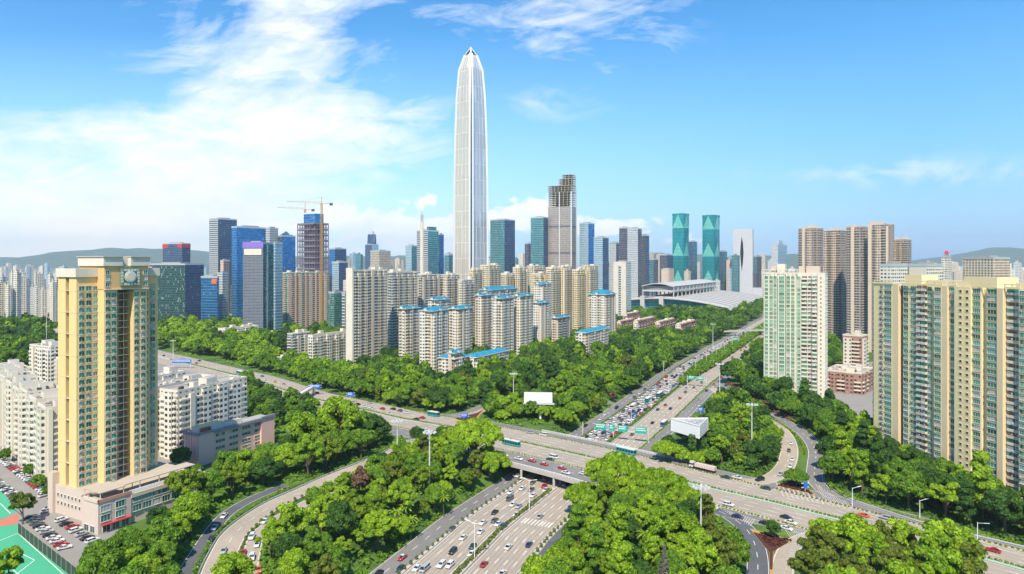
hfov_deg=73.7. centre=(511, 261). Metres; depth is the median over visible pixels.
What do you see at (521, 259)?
apartment block
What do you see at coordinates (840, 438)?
tree
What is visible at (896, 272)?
office tower
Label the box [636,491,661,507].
tree
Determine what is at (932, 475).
tree
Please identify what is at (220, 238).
office tower
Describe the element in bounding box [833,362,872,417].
shop paving
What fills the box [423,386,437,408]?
tree
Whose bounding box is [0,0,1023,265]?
sky
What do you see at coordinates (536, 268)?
apartment tower
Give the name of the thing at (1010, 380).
window
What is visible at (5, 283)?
apartment block
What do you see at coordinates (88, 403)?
window
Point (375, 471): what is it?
tree
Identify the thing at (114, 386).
window
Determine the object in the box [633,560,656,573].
tree
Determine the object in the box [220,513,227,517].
car
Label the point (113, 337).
window
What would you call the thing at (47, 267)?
office tower
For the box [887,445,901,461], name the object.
tree
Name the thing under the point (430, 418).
crossing road lanes
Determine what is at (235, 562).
tree
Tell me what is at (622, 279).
office tower
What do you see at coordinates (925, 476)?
tree
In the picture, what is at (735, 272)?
office tower
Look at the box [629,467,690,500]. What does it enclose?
tree
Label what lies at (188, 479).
tree
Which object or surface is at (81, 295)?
window
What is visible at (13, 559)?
tree
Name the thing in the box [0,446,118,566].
car park
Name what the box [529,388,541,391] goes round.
tree
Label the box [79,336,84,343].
window
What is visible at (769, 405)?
flower bushes
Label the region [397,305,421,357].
apartment tower
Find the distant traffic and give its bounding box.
[162,329,749,390]
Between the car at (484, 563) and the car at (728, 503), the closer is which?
the car at (484, 563)
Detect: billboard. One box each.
[523,392,553,418]
[671,418,707,438]
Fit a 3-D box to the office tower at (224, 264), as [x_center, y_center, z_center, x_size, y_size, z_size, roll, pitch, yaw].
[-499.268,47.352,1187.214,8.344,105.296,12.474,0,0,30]
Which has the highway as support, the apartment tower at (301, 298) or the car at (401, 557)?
the car at (401, 557)
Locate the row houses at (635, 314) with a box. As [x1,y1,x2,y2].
[623,310,640,318]
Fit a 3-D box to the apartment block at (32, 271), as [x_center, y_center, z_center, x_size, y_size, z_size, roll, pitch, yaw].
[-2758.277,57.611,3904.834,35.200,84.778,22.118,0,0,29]
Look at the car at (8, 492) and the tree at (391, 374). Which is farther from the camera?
the tree at (391, 374)
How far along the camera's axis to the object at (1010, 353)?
290.28 m
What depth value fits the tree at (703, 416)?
386.31 m
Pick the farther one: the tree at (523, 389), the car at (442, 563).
the tree at (523, 389)
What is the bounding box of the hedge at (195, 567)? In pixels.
[191,437,428,573]
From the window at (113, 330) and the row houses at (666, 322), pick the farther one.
the row houses at (666, 322)
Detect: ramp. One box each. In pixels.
[468,408,484,414]
[710,388,798,484]
[714,508,769,573]
[715,383,1023,551]
[773,532,806,573]
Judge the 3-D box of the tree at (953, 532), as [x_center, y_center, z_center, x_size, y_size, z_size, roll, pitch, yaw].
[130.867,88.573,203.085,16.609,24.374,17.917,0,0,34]
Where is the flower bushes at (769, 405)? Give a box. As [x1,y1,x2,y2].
[724,381,794,419]
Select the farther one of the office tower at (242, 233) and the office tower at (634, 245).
the office tower at (634, 245)
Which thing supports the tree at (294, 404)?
on the estate lawn at (284, 423)
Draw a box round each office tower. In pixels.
[0,274,5,282]
[4,265,7,277]
[25,265,29,279]
[27,278,30,313]
[30,284,33,314]
[45,262,49,283]
[57,290,57,329]
[150,262,203,319]
[162,242,190,261]
[201,275,218,319]
[204,267,208,275]
[209,217,236,313]
[217,271,227,320]
[220,259,229,314]
[230,285,231,313]
[231,225,266,317]
[242,241,273,330]
[266,227,277,242]
[273,241,282,330]
[278,231,295,271]
[328,290,343,327]
[329,247,345,275]
[330,276,331,290]
[332,260,347,290]
[342,291,345,326]
[349,252,355,267]
[356,253,362,269]
[365,231,378,268]
[370,250,390,270]
[401,260,405,270]
[405,245,416,270]
[417,212,438,273]
[439,233,443,273]
[444,254,452,273]
[490,219,514,272]
[525,242,530,266]
[531,216,547,272]
[579,222,594,266]
[594,236,608,289]
[609,242,618,291]
[613,260,630,320]
[619,226,629,259]
[627,227,641,297]
[642,234,648,295]
[649,252,655,258]
[649,258,657,295]
[660,254,672,282]
[666,268,673,292]
[689,240,696,290]
[697,261,701,279]
[714,279,719,289]
[720,250,726,290]
[726,259,731,290]
[727,267,731,290]
[732,254,739,291]
[753,272,757,287]
[754,255,761,287]
[767,259,770,271]
[771,240,786,265]
[880,262,907,282]
[909,262,942,279]
[941,251,950,279]
[962,255,1009,280]
[1013,261,1021,282]
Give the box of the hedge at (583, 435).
[578,358,692,437]
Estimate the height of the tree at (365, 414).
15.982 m
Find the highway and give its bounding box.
[369,316,763,573]
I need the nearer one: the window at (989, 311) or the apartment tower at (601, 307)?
the window at (989, 311)
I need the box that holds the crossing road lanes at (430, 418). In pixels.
[54,329,1023,573]
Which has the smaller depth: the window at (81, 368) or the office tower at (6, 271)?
the window at (81, 368)
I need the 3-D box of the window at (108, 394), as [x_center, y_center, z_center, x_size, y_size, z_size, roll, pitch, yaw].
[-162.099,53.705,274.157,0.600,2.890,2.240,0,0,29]
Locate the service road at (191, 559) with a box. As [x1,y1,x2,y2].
[181,484,288,573]
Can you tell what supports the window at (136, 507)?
in the podium building at (97, 508)
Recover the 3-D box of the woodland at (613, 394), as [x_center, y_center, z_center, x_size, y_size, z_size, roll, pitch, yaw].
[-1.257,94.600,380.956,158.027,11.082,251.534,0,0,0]
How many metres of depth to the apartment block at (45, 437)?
301.17 m
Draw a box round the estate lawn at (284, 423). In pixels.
[274,412,291,440]
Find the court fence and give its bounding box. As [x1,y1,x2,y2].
[18,523,75,573]
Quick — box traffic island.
[453,410,816,573]
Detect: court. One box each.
[0,491,17,518]
[0,524,67,573]
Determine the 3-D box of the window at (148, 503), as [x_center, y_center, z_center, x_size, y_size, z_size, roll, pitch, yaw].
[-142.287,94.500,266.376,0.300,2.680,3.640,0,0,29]
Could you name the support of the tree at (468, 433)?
on the ground at (484, 480)
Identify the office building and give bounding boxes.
[218,323,258,332]
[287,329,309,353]
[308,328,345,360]
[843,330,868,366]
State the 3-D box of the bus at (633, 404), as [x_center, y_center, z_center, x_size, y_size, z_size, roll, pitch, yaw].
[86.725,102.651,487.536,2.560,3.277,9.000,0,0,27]
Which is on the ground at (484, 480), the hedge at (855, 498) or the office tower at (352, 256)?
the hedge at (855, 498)
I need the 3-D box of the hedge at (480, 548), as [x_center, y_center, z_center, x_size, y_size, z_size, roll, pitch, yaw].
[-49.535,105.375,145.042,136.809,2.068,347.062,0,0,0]
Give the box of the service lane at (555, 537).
[539,497,608,556]
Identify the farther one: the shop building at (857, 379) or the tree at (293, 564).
the shop building at (857, 379)
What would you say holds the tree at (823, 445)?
on the ground at (484, 480)
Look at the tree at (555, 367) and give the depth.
522.41 m
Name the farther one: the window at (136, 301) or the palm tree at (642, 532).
the window at (136, 301)
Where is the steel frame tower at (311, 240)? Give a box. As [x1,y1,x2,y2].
[297,213,328,291]
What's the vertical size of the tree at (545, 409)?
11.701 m
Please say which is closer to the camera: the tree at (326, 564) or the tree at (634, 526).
the tree at (326, 564)
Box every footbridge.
[298,383,317,395]
[724,329,763,334]
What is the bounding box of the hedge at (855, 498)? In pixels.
[752,397,1023,544]
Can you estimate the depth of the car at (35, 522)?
259.36 m
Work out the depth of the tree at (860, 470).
291.59 m
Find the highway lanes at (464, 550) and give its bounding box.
[405,319,763,573]
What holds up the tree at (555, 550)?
on the ground at (484, 480)
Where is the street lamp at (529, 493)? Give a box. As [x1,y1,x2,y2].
[521,477,536,510]
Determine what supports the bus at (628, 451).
on the crossing road lanes at (430, 418)
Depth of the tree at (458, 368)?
542.28 m
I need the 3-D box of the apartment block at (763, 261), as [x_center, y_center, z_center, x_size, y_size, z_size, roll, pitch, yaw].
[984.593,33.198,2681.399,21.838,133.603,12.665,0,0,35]
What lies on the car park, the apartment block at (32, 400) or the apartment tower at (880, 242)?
the apartment block at (32, 400)
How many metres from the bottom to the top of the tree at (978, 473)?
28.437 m
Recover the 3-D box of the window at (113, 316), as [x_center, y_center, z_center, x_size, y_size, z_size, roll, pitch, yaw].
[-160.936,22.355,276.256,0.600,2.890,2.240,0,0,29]
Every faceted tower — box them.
[672,213,688,291]
[702,215,719,289]
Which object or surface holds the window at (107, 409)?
in the apartment tower at (107, 368)
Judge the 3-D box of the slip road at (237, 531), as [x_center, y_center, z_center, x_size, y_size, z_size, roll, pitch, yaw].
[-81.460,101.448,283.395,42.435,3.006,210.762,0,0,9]
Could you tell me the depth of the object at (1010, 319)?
290.71 m
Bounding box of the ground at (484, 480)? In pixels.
[12,266,1023,573]
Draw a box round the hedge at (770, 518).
[393,426,806,529]
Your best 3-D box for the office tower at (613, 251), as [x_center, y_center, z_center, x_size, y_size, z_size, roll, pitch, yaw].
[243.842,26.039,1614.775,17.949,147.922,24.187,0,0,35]
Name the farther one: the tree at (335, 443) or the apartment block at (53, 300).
the apartment block at (53, 300)
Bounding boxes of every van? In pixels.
[419,562,429,572]
[506,494,513,500]
[549,453,558,458]
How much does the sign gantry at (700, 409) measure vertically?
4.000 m
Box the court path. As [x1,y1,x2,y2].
[0,514,18,525]
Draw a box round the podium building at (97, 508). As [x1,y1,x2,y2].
[48,461,205,534]
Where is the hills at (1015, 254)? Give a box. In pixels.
[656,247,1023,268]
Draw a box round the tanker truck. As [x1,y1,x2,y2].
[689,460,716,472]
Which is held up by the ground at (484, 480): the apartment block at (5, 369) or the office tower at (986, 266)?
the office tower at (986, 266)
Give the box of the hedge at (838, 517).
[171,359,1023,567]
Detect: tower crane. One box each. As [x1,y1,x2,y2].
[277,203,314,212]
[286,197,332,321]
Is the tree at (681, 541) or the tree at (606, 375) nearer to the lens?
the tree at (681, 541)
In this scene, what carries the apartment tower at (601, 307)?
on the ground at (484, 480)
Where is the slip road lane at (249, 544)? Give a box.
[244,484,335,573]
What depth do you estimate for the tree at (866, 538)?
210.85 m
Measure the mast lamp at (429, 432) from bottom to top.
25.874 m
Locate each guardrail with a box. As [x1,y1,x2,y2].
[198,438,428,573]
[688,482,1023,569]
[798,424,1023,546]
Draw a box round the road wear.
[54,320,1023,573]
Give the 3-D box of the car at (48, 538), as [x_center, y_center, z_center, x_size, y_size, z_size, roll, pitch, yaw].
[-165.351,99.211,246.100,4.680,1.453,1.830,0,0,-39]
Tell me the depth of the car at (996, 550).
234.71 m
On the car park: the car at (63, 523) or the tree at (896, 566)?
the car at (63, 523)
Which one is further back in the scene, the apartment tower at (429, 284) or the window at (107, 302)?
the apartment tower at (429, 284)
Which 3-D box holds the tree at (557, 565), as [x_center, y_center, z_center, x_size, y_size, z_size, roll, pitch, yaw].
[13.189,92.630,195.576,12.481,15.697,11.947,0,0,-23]
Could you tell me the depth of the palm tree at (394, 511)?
261.36 m
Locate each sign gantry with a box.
[172,359,190,367]
[308,384,321,388]
[346,392,354,396]
[459,413,468,417]
[582,422,648,442]
[687,375,704,385]
[696,407,704,413]
[801,482,808,490]
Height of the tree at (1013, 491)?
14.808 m
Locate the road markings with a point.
(605, 502)
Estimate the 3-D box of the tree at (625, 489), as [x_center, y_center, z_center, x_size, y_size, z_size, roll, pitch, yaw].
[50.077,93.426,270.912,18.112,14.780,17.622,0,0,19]
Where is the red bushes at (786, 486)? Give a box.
[777,480,812,493]
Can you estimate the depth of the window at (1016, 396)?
287.78 m
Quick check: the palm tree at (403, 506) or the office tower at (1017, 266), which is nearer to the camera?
the palm tree at (403, 506)
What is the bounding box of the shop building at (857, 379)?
[828,364,872,394]
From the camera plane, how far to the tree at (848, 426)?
360.99 m
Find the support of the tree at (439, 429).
on the ground at (484, 480)
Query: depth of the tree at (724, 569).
192.64 m
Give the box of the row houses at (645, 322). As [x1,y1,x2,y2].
[633,316,655,329]
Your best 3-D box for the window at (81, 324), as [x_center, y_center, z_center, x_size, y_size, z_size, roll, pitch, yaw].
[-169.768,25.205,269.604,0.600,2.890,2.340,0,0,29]
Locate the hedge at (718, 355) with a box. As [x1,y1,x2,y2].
[676,322,763,383]
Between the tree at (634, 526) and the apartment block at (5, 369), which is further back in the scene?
the apartment block at (5, 369)
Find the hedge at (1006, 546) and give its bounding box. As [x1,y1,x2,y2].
[400,407,1023,550]
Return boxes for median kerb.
[56,318,1023,573]
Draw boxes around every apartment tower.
[56,256,159,487]
[283,270,329,327]
[346,267,387,363]
[388,269,417,348]
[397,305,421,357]
[418,272,440,309]
[418,306,448,372]
[427,296,451,345]
[441,271,459,306]
[448,305,473,352]
[458,276,475,337]
[469,267,481,293]
[474,292,493,348]
[479,285,518,296]
[480,263,500,287]
[493,294,514,351]
[501,271,514,285]
[513,265,527,293]
[513,292,532,355]
[527,264,544,293]
[532,271,545,301]
[533,299,549,341]
[534,281,552,335]
[546,265,559,328]
[557,264,571,331]
[572,267,586,329]
[582,264,597,328]
[588,289,616,331]
[762,264,827,397]
[798,225,822,271]
[824,228,845,343]
[846,225,867,333]
[868,221,893,351]
[894,237,911,274]
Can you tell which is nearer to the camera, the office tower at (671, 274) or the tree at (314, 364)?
the tree at (314, 364)
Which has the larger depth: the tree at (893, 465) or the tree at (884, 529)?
the tree at (893, 465)
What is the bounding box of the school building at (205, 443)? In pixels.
[182,413,275,465]
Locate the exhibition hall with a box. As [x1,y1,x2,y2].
[631,279,763,310]
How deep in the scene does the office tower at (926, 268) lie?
607.48 m
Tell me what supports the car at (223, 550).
on the slip road at (237, 531)
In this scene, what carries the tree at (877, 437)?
on the ground at (484, 480)
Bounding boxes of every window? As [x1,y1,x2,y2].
[79,286,84,292]
[79,293,84,300]
[79,300,84,307]
[79,307,84,314]
[79,315,84,321]
[79,322,84,329]
[79,329,84,336]
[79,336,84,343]
[79,343,84,350]
[79,351,84,358]
[79,358,84,365]
[79,365,84,372]
[79,372,84,379]
[79,379,84,387]
[79,386,84,394]
[79,394,84,401]
[79,401,84,408]
[79,408,84,416]
[79,415,84,423]
[84,523,88,530]
[86,286,91,292]
[86,293,91,299]
[86,300,91,306]
[86,307,91,314]
[86,314,91,321]
[86,321,91,328]
[86,328,91,335]
[86,336,91,342]
[86,343,91,350]
[86,350,91,357]
[86,357,91,364]
[86,364,91,371]
[86,371,91,378]
[86,378,91,385]
[86,385,91,393]
[86,393,91,400]
[86,400,91,407]
[90,525,94,533]
[101,503,110,512]
[101,513,110,522]
[102,524,109,532]
[105,293,110,299]
[105,300,110,306]
[105,307,110,313]
[105,314,110,320]
[105,321,110,327]
[105,328,110,335]
[105,335,110,342]
[105,342,110,349]
[105,349,110,356]
[105,356,110,363]
[105,363,110,370]
[105,370,110,377]
[105,377,110,384]
[105,384,110,392]
[105,392,110,399]
[105,399,110,406]
[105,406,110,413]
[105,413,110,420]
[105,420,110,427]
[111,292,116,299]
[111,299,116,306]
[111,306,116,313]
[111,313,116,320]
[111,320,116,327]
[111,327,116,334]
[111,334,116,341]
[111,341,116,348]
[111,348,116,355]
[111,355,116,362]
[111,362,116,369]
[111,369,116,376]
[111,376,116,384]
[111,384,116,391]
[111,391,116,398]
[111,398,116,405]
[111,405,116,412]
[112,521,119,529]
[115,499,124,508]
[115,508,124,517]
[121,518,128,526]
[133,495,141,502]
[133,502,141,511]
[134,291,139,298]
[134,298,138,304]
[143,492,151,499]
[143,499,151,508]
[152,489,160,496]
[152,496,160,505]
[162,487,169,493]
[162,493,170,502]
[171,492,179,499]
[987,289,996,295]
[987,296,996,300]
[987,302,995,307]
[987,309,996,314]
[987,316,996,320]
[987,322,995,327]
[987,329,996,334]
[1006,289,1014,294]
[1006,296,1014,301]
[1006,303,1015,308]
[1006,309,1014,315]
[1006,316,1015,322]
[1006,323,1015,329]
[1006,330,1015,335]
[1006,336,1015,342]
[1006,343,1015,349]
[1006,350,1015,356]
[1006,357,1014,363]
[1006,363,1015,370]
[1006,370,1015,377]
[1006,377,1015,383]
[1006,384,1015,390]
[1006,391,1014,397]
[1014,392,1018,398]
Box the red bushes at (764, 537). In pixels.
[758,531,791,546]
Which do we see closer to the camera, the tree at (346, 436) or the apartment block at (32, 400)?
the apartment block at (32, 400)
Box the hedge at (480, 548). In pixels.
[452,488,551,573]
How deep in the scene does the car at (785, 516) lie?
265.41 m
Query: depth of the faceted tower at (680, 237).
1909.64 m
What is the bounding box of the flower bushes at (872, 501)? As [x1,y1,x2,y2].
[822,469,1020,543]
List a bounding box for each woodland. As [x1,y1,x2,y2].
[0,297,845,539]
[289,384,621,512]
[301,391,616,517]
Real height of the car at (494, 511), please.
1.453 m
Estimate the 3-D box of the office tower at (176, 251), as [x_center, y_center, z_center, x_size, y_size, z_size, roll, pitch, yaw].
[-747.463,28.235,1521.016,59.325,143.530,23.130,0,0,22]
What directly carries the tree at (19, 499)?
on the car park
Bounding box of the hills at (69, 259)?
[0,248,405,267]
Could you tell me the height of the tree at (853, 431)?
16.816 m
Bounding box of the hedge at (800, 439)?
[767,415,805,453]
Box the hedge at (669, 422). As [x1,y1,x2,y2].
[638,374,720,449]
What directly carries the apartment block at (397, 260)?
on the city paving
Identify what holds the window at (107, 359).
in the apartment tower at (107, 368)
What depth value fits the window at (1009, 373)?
290.43 m
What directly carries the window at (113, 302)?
in the apartment tower at (107, 368)
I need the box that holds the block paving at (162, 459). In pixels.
[158,364,191,467]
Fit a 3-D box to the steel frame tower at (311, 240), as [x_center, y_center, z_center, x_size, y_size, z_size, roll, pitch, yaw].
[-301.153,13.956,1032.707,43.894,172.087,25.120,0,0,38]
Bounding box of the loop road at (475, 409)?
[446,396,618,416]
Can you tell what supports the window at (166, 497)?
in the podium building at (97, 508)
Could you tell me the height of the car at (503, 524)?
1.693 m
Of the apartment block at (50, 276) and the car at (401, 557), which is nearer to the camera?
the car at (401, 557)
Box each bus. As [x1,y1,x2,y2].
[427,410,439,416]
[502,438,520,446]
[616,445,636,454]
[630,402,636,408]
[645,396,651,403]
[656,391,662,397]
[660,419,667,425]
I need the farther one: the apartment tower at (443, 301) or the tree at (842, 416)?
the apartment tower at (443, 301)
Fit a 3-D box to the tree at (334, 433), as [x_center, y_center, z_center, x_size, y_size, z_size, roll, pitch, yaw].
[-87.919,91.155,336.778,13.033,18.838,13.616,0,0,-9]
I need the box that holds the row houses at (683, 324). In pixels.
[675,319,696,330]
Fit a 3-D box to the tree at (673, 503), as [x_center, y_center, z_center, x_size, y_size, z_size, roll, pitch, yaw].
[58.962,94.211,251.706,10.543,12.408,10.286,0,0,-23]
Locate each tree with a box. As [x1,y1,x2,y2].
[0,347,24,360]
[0,545,23,573]
[7,491,37,523]
[74,537,123,573]
[108,569,119,573]
[112,526,148,559]
[117,561,149,573]
[119,547,138,569]
[127,551,161,573]
[145,505,171,524]
[145,514,183,556]
[148,539,176,564]
[156,560,183,573]
[164,467,204,494]
[168,492,209,535]
[174,517,191,545]
[198,471,225,505]
[210,551,256,573]
[211,450,237,486]
[221,461,247,496]
[234,449,262,483]
[247,406,263,416]
[247,456,277,483]
[254,388,274,403]
[254,517,284,558]
[255,442,276,457]
[259,406,272,414]
[271,531,303,556]
[273,442,295,474]
[276,502,312,532]
[277,547,309,573]
[278,433,296,444]
[285,398,303,411]
[285,552,303,573]
[286,411,324,440]
[293,433,325,477]
[295,452,318,471]
[302,528,333,559]
[304,486,325,504]
[304,553,340,573]
[305,497,328,531]
[307,360,325,384]
[313,434,343,469]
[314,493,345,502]
[316,396,359,431]
[319,545,348,573]
[321,428,346,462]
[323,501,358,535]
[332,536,352,550]
[333,485,348,494]
[334,472,353,486]
[337,472,350,495]
[340,428,355,459]
[343,488,362,502]
[347,465,371,493]
[348,519,375,549]
[349,428,373,458]
[349,497,367,519]
[355,412,366,428]
[359,409,371,424]
[361,493,385,513]
[362,413,389,445]
[363,487,386,506]
[363,509,397,550]
[364,377,382,398]
[364,454,385,467]
[366,478,385,489]
[367,465,386,483]
[375,452,386,459]
[377,485,387,492]
[380,461,403,484]
[385,447,409,476]
[385,480,417,516]
[387,507,403,517]
[388,370,396,381]
[388,387,400,404]
[390,435,405,448]
[391,477,408,492]
[394,441,410,447]
[395,378,413,386]
[395,514,412,540]
[397,503,412,511]
[398,382,416,405]
[401,450,426,485]
[403,443,415,453]
[404,515,418,540]
[410,465,431,494]
[416,376,438,390]
[417,433,428,458]
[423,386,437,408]
[423,445,444,478]
[424,482,446,512]
[425,458,441,483]
[428,389,448,410]
[428,436,448,451]
[431,425,449,436]
[436,493,450,516]
[438,386,449,407]
[438,428,446,439]
[438,480,452,504]
[441,463,459,482]
[442,440,464,462]
[442,453,457,466]
[444,417,503,449]
[446,373,461,385]
[447,388,465,409]
[452,385,468,406]
[453,365,463,372]
[467,441,479,458]
[467,449,483,466]
[470,450,511,479]
[477,359,491,371]
[477,445,494,471]
[490,361,506,368]
[490,372,506,393]
[494,366,508,371]
[496,395,514,409]
[503,392,523,413]
[505,377,523,391]
[505,403,523,418]
[508,358,523,371]
[518,371,536,386]
[518,385,530,397]
[520,365,540,377]
[521,554,551,573]
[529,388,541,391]
[533,405,555,418]
[541,556,574,573]
[544,543,568,564]
[548,358,561,390]
[551,408,576,427]
[555,536,569,548]
[559,519,579,539]
[563,401,587,411]
[563,481,604,503]
[565,503,587,547]
[565,546,585,573]
[566,386,576,394]
[567,542,585,558]
[573,365,587,374]
[573,392,589,403]
[577,375,597,395]
[578,494,604,514]
[580,527,610,552]
[581,512,593,517]
[582,515,608,530]
[583,451,648,487]
[583,514,597,521]
[587,522,608,573]
[591,370,600,383]
[594,478,618,516]
[596,553,612,572]
[597,371,612,392]
[605,502,629,547]
[605,540,634,573]
[607,475,621,488]
[607,490,633,512]
[612,514,642,541]
[619,479,636,494]
[627,483,643,499]
[628,498,650,529]
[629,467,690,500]
[629,543,643,564]
[633,499,638,508]
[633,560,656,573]
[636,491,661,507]
[636,529,645,550]
[638,531,644,546]
[641,533,659,569]
[644,484,670,500]
[644,506,669,552]
[650,440,680,460]
[654,549,688,573]
[655,498,677,538]
[666,509,702,541]
[666,534,691,564]
[668,501,678,506]
[674,493,697,504]
[675,498,699,541]
[676,488,715,511]
[677,567,699,573]
[678,527,721,573]
[697,494,716,533]
[699,414,709,420]
[706,421,722,436]
[709,413,724,426]
[709,434,731,463]
[709,524,738,565]
[710,565,741,573]
[711,412,723,422]
[712,429,733,451]
[714,432,731,448]
[717,526,751,564]
[739,414,756,428]
[747,440,770,467]
[749,367,763,378]
[760,434,781,461]
[762,431,782,445]
[772,376,793,391]
[776,399,799,415]
[782,468,809,485]
[787,545,840,573]
[796,524,846,558]
[800,403,821,429]
[805,517,850,544]
[813,398,834,411]
[813,407,836,421]
[813,415,836,435]
[814,433,835,456]
[817,448,849,483]
[817,563,860,573]
[827,424,843,434]
[829,399,848,414]
[829,424,840,435]
[832,430,848,479]
[833,511,878,554]
[834,554,869,573]
[835,410,849,431]
[837,412,855,424]
[840,438,852,477]
[843,468,852,490]
[844,448,857,484]
[845,415,875,429]
[846,432,860,448]
[847,423,867,435]
[851,450,869,493]
[852,530,890,568]
[854,418,872,449]
[863,565,875,573]
[864,449,888,471]
[866,441,888,483]
[867,429,876,448]
[870,434,886,454]
[870,473,892,504]
[874,543,925,573]
[875,519,894,544]
[876,558,922,573]
[882,457,913,497]
[883,435,900,447]
[886,517,923,546]
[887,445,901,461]
[888,468,928,511]
[899,444,919,455]
[901,445,924,461]
[902,540,921,555]
[903,549,924,558]
[905,524,963,573]
[908,458,929,466]
[912,462,939,496]
[914,453,932,464]
[918,470,928,502]
[921,517,985,558]
[925,481,963,517]
[927,471,959,510]
[930,472,945,504]
[932,457,955,472]
[947,540,988,573]
[949,464,970,474]
[950,471,968,479]
[956,479,979,524]
[966,450,996,522]
[980,476,1004,513]
[980,488,1023,533]
[1002,486,1023,523]
[1018,485,1023,499]
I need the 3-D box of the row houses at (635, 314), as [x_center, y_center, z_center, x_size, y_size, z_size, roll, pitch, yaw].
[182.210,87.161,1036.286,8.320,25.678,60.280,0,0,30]
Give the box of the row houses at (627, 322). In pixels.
[617,318,634,330]
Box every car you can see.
[4,490,17,494]
[24,515,36,519]
[26,517,40,522]
[29,520,43,525]
[32,523,46,528]
[35,526,50,531]
[38,528,53,534]
[39,508,48,513]
[42,531,57,537]
[45,534,60,540]
[49,538,64,543]
[53,541,68,546]
[54,516,68,522]
[56,544,72,550]
[58,521,73,526]
[64,523,79,528]
[68,526,82,532]
[74,531,88,536]
[79,534,94,540]
[84,537,99,543]
[207,535,215,541]
[210,524,218,529]
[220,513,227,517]
[220,547,227,553]
[248,531,255,539]
[249,551,254,559]
[256,565,261,572]
[260,518,268,523]
[374,569,383,573]
[395,564,404,570]
[397,554,406,560]
[412,564,421,571]
[436,559,446,567]
[445,559,454,568]
[448,525,455,530]
[448,546,457,554]
[459,534,466,540]
[468,543,476,548]
[477,528,484,533]
[479,560,488,567]
[490,517,498,522]
[491,509,498,514]
[494,521,501,526]
[499,522,506,529]
[504,543,512,549]
[525,541,532,546]
[720,475,730,478]
[722,500,734,506]
[731,513,743,518]
[755,476,764,480]
[760,485,771,489]
[779,514,792,518]
[781,525,793,530]
[784,519,797,524]
[856,512,869,517]
[879,514,891,518]
[985,547,1001,553]
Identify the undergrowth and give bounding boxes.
[130,433,392,564]
[175,347,360,394]
[256,402,316,438]
[258,466,481,573]
[354,356,677,412]
[483,404,603,433]
[569,505,744,573]
[656,416,780,476]
[742,386,1023,542]
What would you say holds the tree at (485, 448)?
on the ground at (484, 480)
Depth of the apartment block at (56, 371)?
469.40 m
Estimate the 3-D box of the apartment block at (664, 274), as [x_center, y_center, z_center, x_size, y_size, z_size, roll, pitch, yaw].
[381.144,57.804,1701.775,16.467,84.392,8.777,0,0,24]
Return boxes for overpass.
[470,429,688,487]
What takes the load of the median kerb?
on the highway
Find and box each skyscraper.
[453,47,488,278]
[547,174,576,268]
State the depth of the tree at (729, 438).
349.20 m
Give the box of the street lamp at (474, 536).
[465,519,483,558]
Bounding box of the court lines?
[0,503,62,573]
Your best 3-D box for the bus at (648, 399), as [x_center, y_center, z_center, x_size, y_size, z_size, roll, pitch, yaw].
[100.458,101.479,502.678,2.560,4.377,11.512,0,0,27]
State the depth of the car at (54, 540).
242.69 m
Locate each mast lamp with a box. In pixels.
[44,307,49,338]
[391,419,403,443]
[423,430,435,484]
[692,484,709,524]
[715,363,723,390]
[746,403,757,440]
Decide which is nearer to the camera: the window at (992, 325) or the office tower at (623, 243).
the window at (992, 325)
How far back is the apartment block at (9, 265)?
3449.96 m
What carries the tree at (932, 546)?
on the ground at (484, 480)
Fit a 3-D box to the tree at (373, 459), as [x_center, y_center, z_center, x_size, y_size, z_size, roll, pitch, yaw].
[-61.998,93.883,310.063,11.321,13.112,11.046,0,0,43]
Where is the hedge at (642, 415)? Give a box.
[605,385,680,443]
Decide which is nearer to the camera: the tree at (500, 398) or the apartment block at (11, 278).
the tree at (500, 398)
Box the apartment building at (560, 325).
[551,314,569,341]
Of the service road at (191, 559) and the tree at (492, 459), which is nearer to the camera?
the service road at (191, 559)
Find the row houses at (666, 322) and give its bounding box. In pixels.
[655,318,675,327]
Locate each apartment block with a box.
[0,267,4,276]
[0,280,3,316]
[0,359,31,371]
[0,363,20,371]
[0,366,23,373]
[0,368,34,445]
[2,374,42,448]
[4,282,6,312]
[6,263,11,269]
[6,281,10,317]
[10,270,12,288]
[10,380,42,459]
[11,289,12,311]
[13,265,19,271]
[13,270,20,318]
[18,381,57,467]
[21,272,26,313]
[26,265,33,278]
[26,389,57,476]
[29,339,57,381]
[34,269,37,286]
[34,285,40,316]
[34,399,57,486]
[35,286,38,316]
[38,272,42,289]
[39,265,43,278]
[41,287,46,316]
[47,290,48,317]
[48,272,52,283]
[49,279,56,328]
[54,357,57,385]
[158,366,185,380]
[158,373,208,449]
[159,375,246,458]
[343,280,345,290]
[395,257,400,268]
[437,353,469,372]
[446,348,464,370]
[467,348,509,373]
[518,253,524,266]
[575,325,609,353]
[657,253,660,282]
[661,268,668,293]
[684,269,690,290]
[759,253,765,271]
[762,272,763,292]
[868,275,1023,497]
[951,262,958,279]
[954,270,962,280]
[1010,268,1014,276]
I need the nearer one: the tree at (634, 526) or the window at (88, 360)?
the tree at (634, 526)
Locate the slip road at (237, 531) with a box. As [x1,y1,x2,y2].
[200,441,412,573]
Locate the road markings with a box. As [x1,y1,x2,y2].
[57,321,1022,573]
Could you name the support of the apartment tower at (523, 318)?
on the ground at (484, 480)
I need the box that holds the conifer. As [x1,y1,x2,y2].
[657,544,669,573]
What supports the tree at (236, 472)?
on the ground at (484, 480)
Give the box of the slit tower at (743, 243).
[733,229,762,295]

